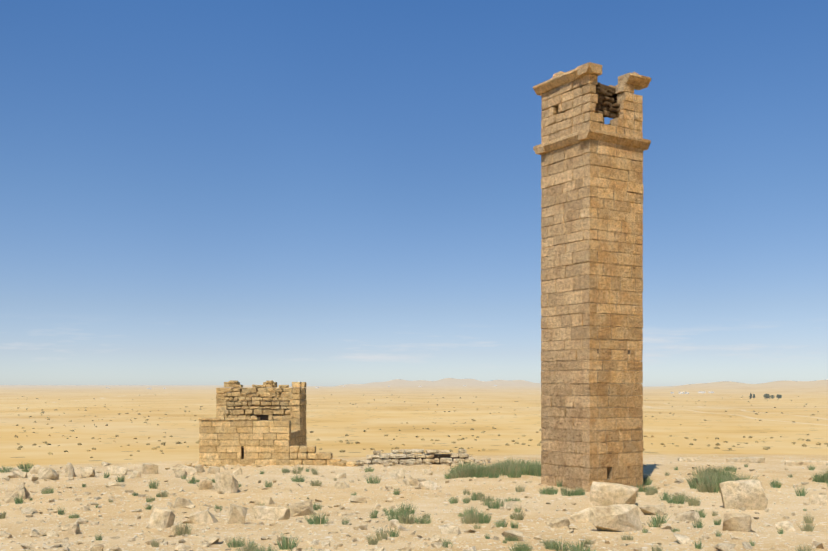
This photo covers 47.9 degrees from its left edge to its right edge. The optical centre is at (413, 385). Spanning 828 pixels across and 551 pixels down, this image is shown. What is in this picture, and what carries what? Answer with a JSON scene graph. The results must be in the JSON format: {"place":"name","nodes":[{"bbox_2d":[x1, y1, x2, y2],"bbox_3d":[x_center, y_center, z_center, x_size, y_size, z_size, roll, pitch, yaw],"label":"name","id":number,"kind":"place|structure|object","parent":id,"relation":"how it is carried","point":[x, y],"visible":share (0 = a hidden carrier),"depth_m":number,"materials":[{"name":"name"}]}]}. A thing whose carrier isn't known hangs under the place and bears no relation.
{"place":"outdoors","nodes":[
{"label":"outdoors","id":0,"kind":"place"},
{"bbox_2d":[0,378,827,550],"bbox_3d":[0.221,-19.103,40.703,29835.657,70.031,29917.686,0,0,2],"label":"ground sheet","id":1,"kind":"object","parent":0,"point":[330,419],"visible":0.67,"depth_m":143.53,"materials":[{"name":"sand"}]},
{"bbox_2d":[0,511,6,518],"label":"grass tuft","id":2,"kind":"object","parent":1,"relation":"on","point":[3,516],"visible":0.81,"depth_m":25.21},
{"bbox_2d":[0,466,12,472],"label":"grass tuft","id":3,"kind":"object","parent":1,"relation":"on","point":[5,470],"visible":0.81,"depth_m":38.42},
{"bbox_2d":[11,494,24,503],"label":"grass tuft","id":4,"kind":"object","parent":1,"relation":"on","point":[18,501],"visible":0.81,"depth_m":28.30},
{"bbox_2d":[17,461,34,468],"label":"grass tuft","id":5,"kind":"object","parent":1,"relation":"on","point":[24,466],"visible":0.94,"depth_m":40.20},
{"bbox_2d":[40,485,53,493],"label":"shrub","id":6,"kind":"object","parent":1,"relation":"on","point":[48,491],"visible":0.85,"depth_m":30.75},
{"bbox_2d":[57,507,65,514],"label":"grass tuft","id":7,"kind":"object","parent":1,"relation":"on","point":[61,512],"visible":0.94,"depth_m":26.12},
{"bbox_2d":[68,513,79,518],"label":"grass tuft","id":8,"kind":"object","parent":1,"relation":"on","point":[72,515],"visible":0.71,"depth_m":25.45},
{"bbox_2d":[116,475,126,481],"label":"grass tuft","id":9,"kind":"object","parent":1,"relation":"on","point":[121,478],"visible":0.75,"depth_m":35.10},
{"bbox_2d":[148,480,159,488],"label":"grass tuft","id":10,"kind":"object","parent":1,"relation":"on","point":[153,486],"visible":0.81,"depth_m":32.00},
{"bbox_2d":[150,539,159,546],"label":"grass tuft","id":11,"kind":"object","parent":1,"relation":"on","point":[154,543],"visible":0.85,"depth_m":17.11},
{"bbox_2d":[158,490,168,497],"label":"grass tuft","id":12,"kind":"object","parent":1,"relation":"on","point":[164,493],"visible":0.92,"depth_m":29.95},
{"bbox_2d":[173,521,191,535],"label":"grass tuft","id":13,"kind":"object","parent":1,"relation":"on","point":[178,532],"visible":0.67,"depth_m":20.19,"materials":[{"name":"plant"}]},
{"bbox_2d":[185,474,196,483],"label":"grass tuft","id":14,"kind":"object","parent":1,"relation":"on","point":[192,480],"visible":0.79,"depth_m":34.49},
{"bbox_2d":[225,533,245,547],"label":"grass tuft","id":15,"kind":"object","parent":1,"relation":"on","point":[239,544],"visible":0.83,"depth_m":17.04,"materials":[{"name":"plant"}]},
{"bbox_2d":[235,540,261,550],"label":"grass tuft","id":16,"kind":"object","parent":1,"relation":"on","point":[246,549],"visible":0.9,"depth_m":15.39,"materials":[{"name":"plant"}]},
{"bbox_2d":[243,538,258,549],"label":"grass tuft","id":17,"kind":"object","parent":1,"relation":"on","point":[251,543],"visible":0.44,"depth_m":16.36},
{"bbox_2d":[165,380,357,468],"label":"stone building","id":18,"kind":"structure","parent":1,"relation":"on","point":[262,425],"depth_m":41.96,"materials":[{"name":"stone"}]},
{"bbox_2d":[251,542,276,550],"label":"grass tuft","id":19,"kind":"object","parent":1,"relation":"on","point":[265,548],"visible":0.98,"depth_m":15.14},
{"bbox_2d":[264,478,273,486],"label":"grass tuft","id":20,"kind":"object","parent":1,"relation":"on","point":[268,484],"visible":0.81,"depth_m":33.14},
{"bbox_2d":[276,533,299,549],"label":"grass tuft","id":21,"kind":"object","parent":1,"relation":"on","point":[286,545],"visible":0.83,"depth_m":16.33,"materials":[{"name":"plant"}]},
{"bbox_2d":[292,467,301,473],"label":"grass tuft","id":22,"kind":"object","parent":1,"relation":"on","point":[296,470],"visible":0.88,"depth_m":38.12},
{"bbox_2d":[290,474,306,481],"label":"shrub","id":23,"kind":"object","parent":1,"relation":"on","point":[299,479],"visible":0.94,"depth_m":35.09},
{"bbox_2d":[309,479,321,485],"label":"grass tuft","id":24,"kind":"object","parent":1,"relation":"on","point":[315,484],"visible":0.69,"depth_m":33.88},
{"bbox_2d":[304,510,328,524],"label":"grass tuft","id":25,"kind":"object","parent":1,"relation":"on","point":[316,519],"visible":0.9,"depth_m":22.17,"materials":[{"name":"plant"}]},
{"bbox_2d":[313,501,322,509],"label":"grass tuft","id":26,"kind":"object","parent":1,"relation":"on","point":[317,507],"visible":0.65,"depth_m":26.88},
{"bbox_2d":[366,534,379,544],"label":"grass tuft","id":27,"kind":"object","parent":1,"relation":"on","point":[372,541],"visible":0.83,"depth_m":17.20,"materials":[{"name":"plant"}]},
{"bbox_2d":[365,474,380,483],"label":"grass tuft","id":28,"kind":"object","parent":1,"relation":"on","point":[373,481],"visible":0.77,"depth_m":34.48,"materials":[{"name":"plant"}]},
{"bbox_2d":[369,508,377,517],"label":"grass tuft","id":29,"kind":"object","parent":1,"relation":"on","point":[373,515],"visible":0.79,"depth_m":23.92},
{"bbox_2d":[375,526,390,540],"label":"grass tuft","id":30,"kind":"object","parent":1,"relation":"on","point":[384,536],"visible":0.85,"depth_m":18.11,"materials":[{"name":"plant"}]},
{"bbox_2d":[387,509,399,520],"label":"grass tuft","id":31,"kind":"object","parent":1,"relation":"on","point":[392,515],"visible":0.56,"depth_m":22.97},
{"bbox_2d":[387,524,400,536],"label":"grass tuft","id":32,"kind":"object","parent":1,"relation":"on","point":[392,533],"visible":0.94,"depth_m":18.86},
{"bbox_2d":[384,507,405,516],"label":"grass tuft","id":33,"kind":"object","parent":1,"relation":"on","point":[392,510],"visible":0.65,"depth_m":24.60,"materials":[{"name":"plant"}]},
{"bbox_2d":[394,502,415,514],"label":"grass tuft","id":34,"kind":"object","parent":1,"relation":"on","point":[407,509],"visible":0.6,"depth_m":24.86,"materials":[{"name":"plant"}]},
{"bbox_2d":[397,510,415,523],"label":"grass tuft","id":35,"kind":"object","parent":1,"relation":"on","point":[407,520],"visible":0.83,"depth_m":22.74,"materials":[{"name":"plant"}]},
{"bbox_2d":[106,385,713,393],"bbox_3d":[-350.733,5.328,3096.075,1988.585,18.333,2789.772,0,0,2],"label":"houses","id":36,"kind":"structure","parent":1,"relation":"on","point":[496,385],"depth_m":1809.81,"materials":[{"name":"beige"}]},
{"bbox_2d":[0,456,827,550],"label":"field stones","id":37,"kind":"object","parent":1,"relation":"on","point":[618,512],"visible":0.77,"depth_m":25.49,"materials":[{"name":"stone"}]},
{"bbox_2d":[0,456,827,550],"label":"scattered stones","id":38,"kind":"object","parent":1,"relation":"on","point":[376,547],"visible":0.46,"depth_m":23.22,"materials":[{"name":"stone"}]},
{"bbox_2d":[14,394,827,457],"bbox_3d":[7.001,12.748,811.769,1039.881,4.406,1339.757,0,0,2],"label":"scrub","id":39,"kind":"object","parent":1,"relation":"on","point":[450,450],"visible":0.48,"depth_m":204.66,"materials":[{"name":"plant"}]},
{"bbox_2d":[413,514,431,523],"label":"grass tuft","id":40,"kind":"object","parent":1,"relation":"on","point":[424,520],"visible":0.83,"depth_m":22.95,"materials":[{"name":"plant"}]},
{"bbox_2d":[355,449,490,465],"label":"rubble wall","id":41,"kind":"structure","parent":1,"relation":"on","point":[410,457],"depth_m":42.33,"materials":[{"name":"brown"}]},
{"bbox_2d":[441,539,453,547],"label":"grass tuft","id":42,"kind":"object","parent":1,"relation":"on","point":[445,543],"visible":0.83,"depth_m":16.67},
{"bbox_2d":[448,471,457,478],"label":"grass tuft","id":43,"kind":"object","parent":1,"relation":"on","point":[452,475],"visible":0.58,"depth_m":36.19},
{"bbox_2d":[448,495,458,503],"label":"grass tuft","id":44,"kind":"object","parent":1,"relation":"on","point":[453,500],"visible":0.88,"depth_m":28.11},
{"bbox_2d":[454,466,469,477],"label":"grass tuft","id":45,"kind":"object","parent":1,"relation":"on","point":[461,473],"visible":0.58,"depth_m":36.58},
{"bbox_2d":[448,465,476,477],"bbox_3d":[1.990,3.358,36.979,1.144,0.549,1.193,0,0,45],"label":"grass tuft","id":46,"kind":"object","parent":1,"relation":"on","point":[464,471],"visible":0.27,"depth_m":36.77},
{"bbox_2d":[450,461,481,470],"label":"grass tuft","id":47,"kind":"object","parent":1,"relation":"on","point":[462,464],"visible":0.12,"depth_m":38.48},
{"bbox_2d":[456,463,483,474],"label":"grass tuft","id":48,"kind":"object","parent":1,"relation":"on","point":[468,468],"visible":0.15,"depth_m":37.15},
{"bbox_2d":[464,506,475,514],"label":"grass tuft","id":49,"kind":"object","parent":1,"relation":"on","point":[471,509],"visible":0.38,"depth_m":24.50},
{"bbox_2d":[461,511,483,523],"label":"grass tuft","id":50,"kind":"object","parent":1,"relation":"on","point":[469,520],"visible":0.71,"depth_m":23.04,"materials":[{"name":"plant"}]},
{"bbox_2d":[456,465,488,477],"bbox_3d":[2.466,3.326,37.023,1.351,0.621,1.295,0,0,-21],"label":"grass tuft","id":51,"kind":"object","parent":1,"relation":"on","point":[478,471],"visible":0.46,"depth_m":36.82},
{"bbox_2d":[462,462,482,472],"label":"grass tuft","id":52,"kind":"object","parent":1,"relation":"on","point":[471,468],"visible":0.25,"depth_m":37.24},
{"bbox_2d":[464,509,487,521],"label":"grass tuft","id":53,"kind":"object","parent":1,"relation":"on","point":[475,514],"visible":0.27,"depth_m":23.38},
{"bbox_2d":[467,468,486,477],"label":"grass tuft","id":54,"kind":"object","parent":1,"relation":"on","point":[480,473],"visible":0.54,"depth_m":36.66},
{"bbox_2d":[478,510,491,523],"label":"grass tuft","id":55,"kind":"object","parent":1,"relation":"on","point":[484,520],"visible":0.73,"depth_m":22.99,"materials":[{"name":"plant"}]},
{"bbox_2d":[478,493,491,501],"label":"grass tuft","id":56,"kind":"object","parent":1,"relation":"on","point":[488,498],"visible":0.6,"depth_m":28.64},
{"bbox_2d":[480,463,501,475],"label":"grass tuft","id":57,"kind":"object","parent":1,"relation":"on","point":[494,469],"visible":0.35,"depth_m":37.20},
{"bbox_2d":[486,469,499,477],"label":"shrub","id":58,"kind":"object","parent":1,"relation":"on","point":[490,474],"visible":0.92,"depth_m":36.38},
{"bbox_2d":[486,497,508,508],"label":"grass tuft","id":59,"kind":"object","parent":1,"relation":"on","point":[497,505],"visible":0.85,"depth_m":26.66,"materials":[{"name":"plant"}]},
{"bbox_2d":[492,519,508,526],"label":"shrub","id":60,"kind":"object","parent":1,"relation":"on","point":[498,523],"visible":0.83,"depth_m":22.13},
{"bbox_2d":[488,464,513,475],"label":"grass tuft","id":61,"kind":"object","parent":1,"relation":"on","point":[502,471],"visible":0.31,"depth_m":37.17,"materials":[{"name":"plant"}]},
{"bbox_2d":[492,461,514,471],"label":"grass tuft","id":62,"kind":"object","parent":1,"relation":"on","point":[510,464],"visible":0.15,"depth_m":38.05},
{"bbox_2d":[505,535,517,540],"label":"grass tuft","id":63,"kind":"object","parent":1,"relation":"on","point":[508,538],"visible":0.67,"depth_m":17.94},
{"bbox_2d":[504,462,522,475],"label":"grass tuft","id":64,"kind":"object","parent":1,"relation":"on","point":[512,468],"visible":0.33,"depth_m":37.13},
{"bbox_2d":[505,467,521,477],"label":"grass tuft","id":65,"kind":"object","parent":1,"relation":"on","point":[511,475],"visible":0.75,"depth_m":36.23,"materials":[{"name":"plant"}]},
{"bbox_2d":[509,519,518,527],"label":"grass tuft","id":66,"kind":"object","parent":1,"relation":"on","point":[514,525],"visible":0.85,"depth_m":21.86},
{"bbox_2d":[500,455,529,463],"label":"grass tuft","id":67,"kind":"object","parent":1,"relation":"on","point":[515,460],"visible":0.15,"depth_m":40.28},
{"bbox_2d":[510,509,525,519],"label":"shrub","id":68,"kind":"object","parent":1,"relation":"on","point":[519,516],"visible":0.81,"depth_m":23.68,"materials":[{"name":"plant"}]},
{"bbox_2d":[508,542,529,550],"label":"grass tuft","id":69,"kind":"object","parent":1,"relation":"on","point":[521,548],"visible":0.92,"depth_m":15.65,"materials":[{"name":"plant"}]},
{"bbox_2d":[515,484,524,491],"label":"grass tuft","id":70,"kind":"object","parent":1,"relation":"on","point":[519,488],"visible":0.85,"depth_m":31.41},
{"bbox_2d":[514,462,534,472],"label":"grass tuft","id":71,"kind":"object","parent":1,"relation":"on","point":[524,468],"visible":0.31,"depth_m":37.36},
{"bbox_2d":[519,464,537,475],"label":"grass tuft","id":72,"kind":"object","parent":1,"relation":"on","point":[527,473],"visible":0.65,"depth_m":36.97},
{"bbox_2d":[523,457,540,466],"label":"grass tuft","id":73,"kind":"object","parent":1,"relation":"on","point":[533,462],"visible":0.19,"depth_m":38.78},
{"bbox_2d":[531,463,541,476],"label":"grass tuft","id":74,"kind":"object","parent":1,"relation":"on","point":[538,473],"visible":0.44,"depth_m":36.69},
{"bbox_2d":[539,485,556,494],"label":"grass tuft","id":75,"kind":"object","parent":1,"relation":"on","point":[547,492],"visible":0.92,"depth_m":30.80,"materials":[{"name":"plant"}]},
{"bbox_2d":[542,537,560,549],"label":"grass tuft","id":76,"kind":"object","parent":1,"relation":"on","point":[548,545],"visible":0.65,"depth_m":16.52,"materials":[{"name":"plant"}]},
{"bbox_2d":[550,536,569,550],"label":"grass tuft","id":77,"kind":"object","parent":1,"relation":"on","point":[559,547],"visible":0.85,"depth_m":16.27,"materials":[{"name":"plant"}]},
{"bbox_2d":[559,488,577,495],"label":"grass tuft","id":78,"kind":"object","parent":1,"relation":"on","point":[570,493],"visible":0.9,"depth_m":30.46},
{"bbox_2d":[565,539,591,550],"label":"grass tuft","id":79,"kind":"object","parent":1,"relation":"on","point":[582,546],"visible":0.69,"depth_m":16.13,"materials":[{"name":"plant"}]},
{"bbox_2d":[570,545,586,550],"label":"grass tuft","id":80,"kind":"object","parent":1,"relation":"on","point":[579,548],"visible":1,"depth_m":15.64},
{"bbox_2d":[573,486,587,495],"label":"grass tuft","id":81,"kind":"object","parent":1,"relation":"on","point":[581,492],"visible":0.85,"depth_m":30.50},
{"bbox_2d":[581,538,592,544],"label":"grass tuft","id":82,"kind":"object","parent":1,"relation":"on","point":[587,542],"visible":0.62,"depth_m":17.68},
{"bbox_2d":[533,62,650,491],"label":"stone tower","id":83,"kind":"structure","parent":1,"relation":"on","point":[592,294],"depth_m":32.17,"materials":[{"name":"stone"}]},
{"bbox_2d":[621,535,635,539],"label":"grass tuft","id":84,"kind":"object","parent":1,"relation":"on","point":[624,537],"visible":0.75,"depth_m":19.18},
{"bbox_2d":[634,483,653,491],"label":"grass tuft","id":85,"kind":"object","parent":1,"relation":"on","point":[641,489],"visible":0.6,"depth_m":31.45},
{"bbox_2d":[643,477,652,484],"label":"grass tuft","id":86,"kind":"object","parent":1,"relation":"on","point":[648,482],"visible":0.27,"depth_m":34.30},
{"bbox_2d":[644,489,654,494],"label":"grass tuft","id":87,"kind":"object","parent":1,"relation":"on","point":[652,492],"visible":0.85,"depth_m":30.49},
{"bbox_2d":[649,486,658,493],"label":"grass tuft","id":88,"kind":"object","parent":1,"relation":"on","point":[656,491],"visible":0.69,"depth_m":30.94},
{"bbox_2d":[646,517,662,527],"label":"grass tuft","id":89,"kind":"object","parent":1,"relation":"on","point":[656,523],"visible":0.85,"depth_m":22.25,"materials":[{"name":"plant"}]},
{"bbox_2d":[650,543,662,550],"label":"grass tuft","id":90,"kind":"object","parent":1,"relation":"on","point":[657,548],"visible":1,"depth_m":16.20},
{"bbox_2d":[652,509,669,523],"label":"grass tuft","id":91,"kind":"object","parent":1,"relation":"on","point":[660,519],"visible":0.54,"depth_m":23.37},
{"bbox_2d":[658,489,671,499],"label":"grass tuft","id":92,"kind":"object","parent":1,"relation":"on","point":[665,495],"visible":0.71,"depth_m":29.12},
{"bbox_2d":[665,492,685,503],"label":"grass tuft","id":93,"kind":"object","parent":1,"relation":"on","point":[678,500],"visible":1,"depth_m":28.39,"materials":[{"name":"plant"}]},
{"bbox_2d":[673,492,689,499],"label":"grass tuft","id":94,"kind":"object","parent":1,"relation":"on","point":[683,495],"visible":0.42,"depth_m":29.35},
{"bbox_2d":[686,495,702,505],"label":"grass tuft","id":95,"kind":"object","parent":1,"relation":"on","point":[693,502],"visible":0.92,"depth_m":27.84,"materials":[{"name":"plant"}]},
{"bbox_2d":[691,517,703,527],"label":"shrub","id":96,"kind":"object","parent":1,"relation":"on","point":[699,523],"visible":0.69,"depth_m":22.41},
{"bbox_2d":[693,539,702,548],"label":"grass tuft","id":97,"kind":"object","parent":1,"relation":"on","point":[698,546],"visible":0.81,"depth_m":17.11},
{"bbox_2d":[686,472,710,488],"bbox_3d":[9.936,3.236,32.287,1.162,0.726,1.151,0,0,-34],"label":"grass tuft","id":98,"kind":"object","parent":1,"relation":"on","point":[691,485],"visible":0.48,"depth_m":32.18,"materials":[{"name":"plant"}]},
{"bbox_2d":[686,471,716,486],"bbox_3d":[10.203,3.272,32.661,1.396,0.642,1.338,0,0,12],"label":"grass tuft","id":99,"kind":"object","parent":1,"relation":"on","point":[696,479],"visible":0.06,"depth_m":32.80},
{"bbox_2d":[698,511,705,517],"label":"grass tuft","id":100,"kind":"object","parent":1,"relation":"on","point":[702,515],"visible":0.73,"depth_m":25.09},
{"bbox_2d":[696,479,714,492],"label":"grass tuft","id":101,"kind":"object","parent":1,"relation":"on","point":[709,490],"visible":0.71,"depth_m":30.99,"materials":[{"name":"plant"}]},
{"bbox_2d":[696,480,715,491],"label":"grass tuft","id":102,"kind":"object","parent":1,"relation":"on","point":[705,485],"visible":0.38,"depth_m":31.14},
{"bbox_2d":[695,472,716,478],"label":"grass tuft","id":103,"kind":"object","parent":1,"relation":"on","point":[704,475],"visible":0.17,"depth_m":35.52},
{"bbox_2d":[692,464,722,475],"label":"grass tuft","id":104,"kind":"object","parent":1,"relation":"on","point":[697,470],"visible":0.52,"depth_m":37.05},
{"bbox_2d":[690,471,724,484],"bbox_3d":[10.316,3.266,32.551,1.389,0.666,1.449,0,0,-18],"label":"grass tuft","id":105,"kind":"object","parent":1,"relation":"on","point":[705,477],"visible":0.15,"depth_m":32.53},
{"bbox_2d":[700,473,730,490],"bbox_3d":[10.308,3.192,31.752,1.207,0.762,1.218,0,0,29],"label":"grass tuft","id":106,"kind":"object","parent":1,"relation":"on","point":[714,479],"visible":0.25,"depth_m":31.61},
{"bbox_2d":[713,517,720,524],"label":"grass tuft","id":107,"kind":"object","parent":1,"relation":"on","point":[715,522],"visible":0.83,"depth_m":23.16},
{"bbox_2d":[700,474,737,492],"bbox_3d":[10.239,3.222,31.103,1.459,0.700,1.522,0,0,-8],"label":"grass tuft","id":108,"kind":"object","parent":1,"relation":"on","point":[716,488],"visible":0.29,"depth_m":31.03,"materials":[{"name":"plant"}]},
{"bbox_2d":[705,464,733,475],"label":"grass tuft","id":109,"kind":"object","parent":1,"relation":"on","point":[719,469],"visible":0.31,"depth_m":36.91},
{"bbox_2d":[714,467,737,477],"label":"grass tuft","id":110,"kind":"object","parent":1,"relation":"on","point":[727,473],"visible":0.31,"depth_m":35.97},
{"bbox_2d":[715,470,756,481],"bbox_3d":[11.181,3.249,32.307,1.551,0.713,1.487,0,0,-6],"label":"grass tuft","id":111,"kind":"object","parent":1,"relation":"on","point":[739,475],"visible":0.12,"depth_m":32.34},
{"bbox_2d":[726,473,751,480],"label":"grass tuft","id":112,"kind":"object","parent":1,"relation":"on","point":[739,478],"visible":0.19,"depth_m":31.74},
{"bbox_2d":[769,477,781,487],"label":"grass tuft","id":113,"kind":"object","parent":1,"relation":"on","point":[774,484],"visible":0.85,"depth_m":32.60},
{"bbox_2d":[794,484,809,495],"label":"grass tuft","id":114,"kind":"object","parent":1,"relation":"on","point":[799,493],"visible":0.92,"depth_m":30.22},
{"bbox_2d":[795,544,814,550],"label":"shrub","id":115,"kind":"object","parent":1,"relation":"on","point":[806,549],"visible":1,"depth_m":16.40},
{"bbox_2d":[797,516,815,531],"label":"grass tuft","id":116,"kind":"object","parent":1,"relation":"on","point":[807,527],"visible":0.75,"depth_m":22.23,"materials":[{"name":"plant"}]},
{"bbox_2d":[804,516,815,522],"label":"grass tuft","id":117,"kind":"object","parent":1,"relation":"on","point":[809,518],"visible":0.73,"depth_m":23.91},
{"bbox_2d":[811,471,827,482],"bbox_3d":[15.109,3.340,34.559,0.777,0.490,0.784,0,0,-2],"label":"grass tuft","id":118,"kind":"object","parent":1,"relation":"on","point":[822,480],"visible":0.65,"depth_m":34.44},
{"bbox_2d":[0,0,827,385],"label":"sky","id":119,"kind":"structure","parent":0,"point":[193,192],"materials":[{"name":"blue"}]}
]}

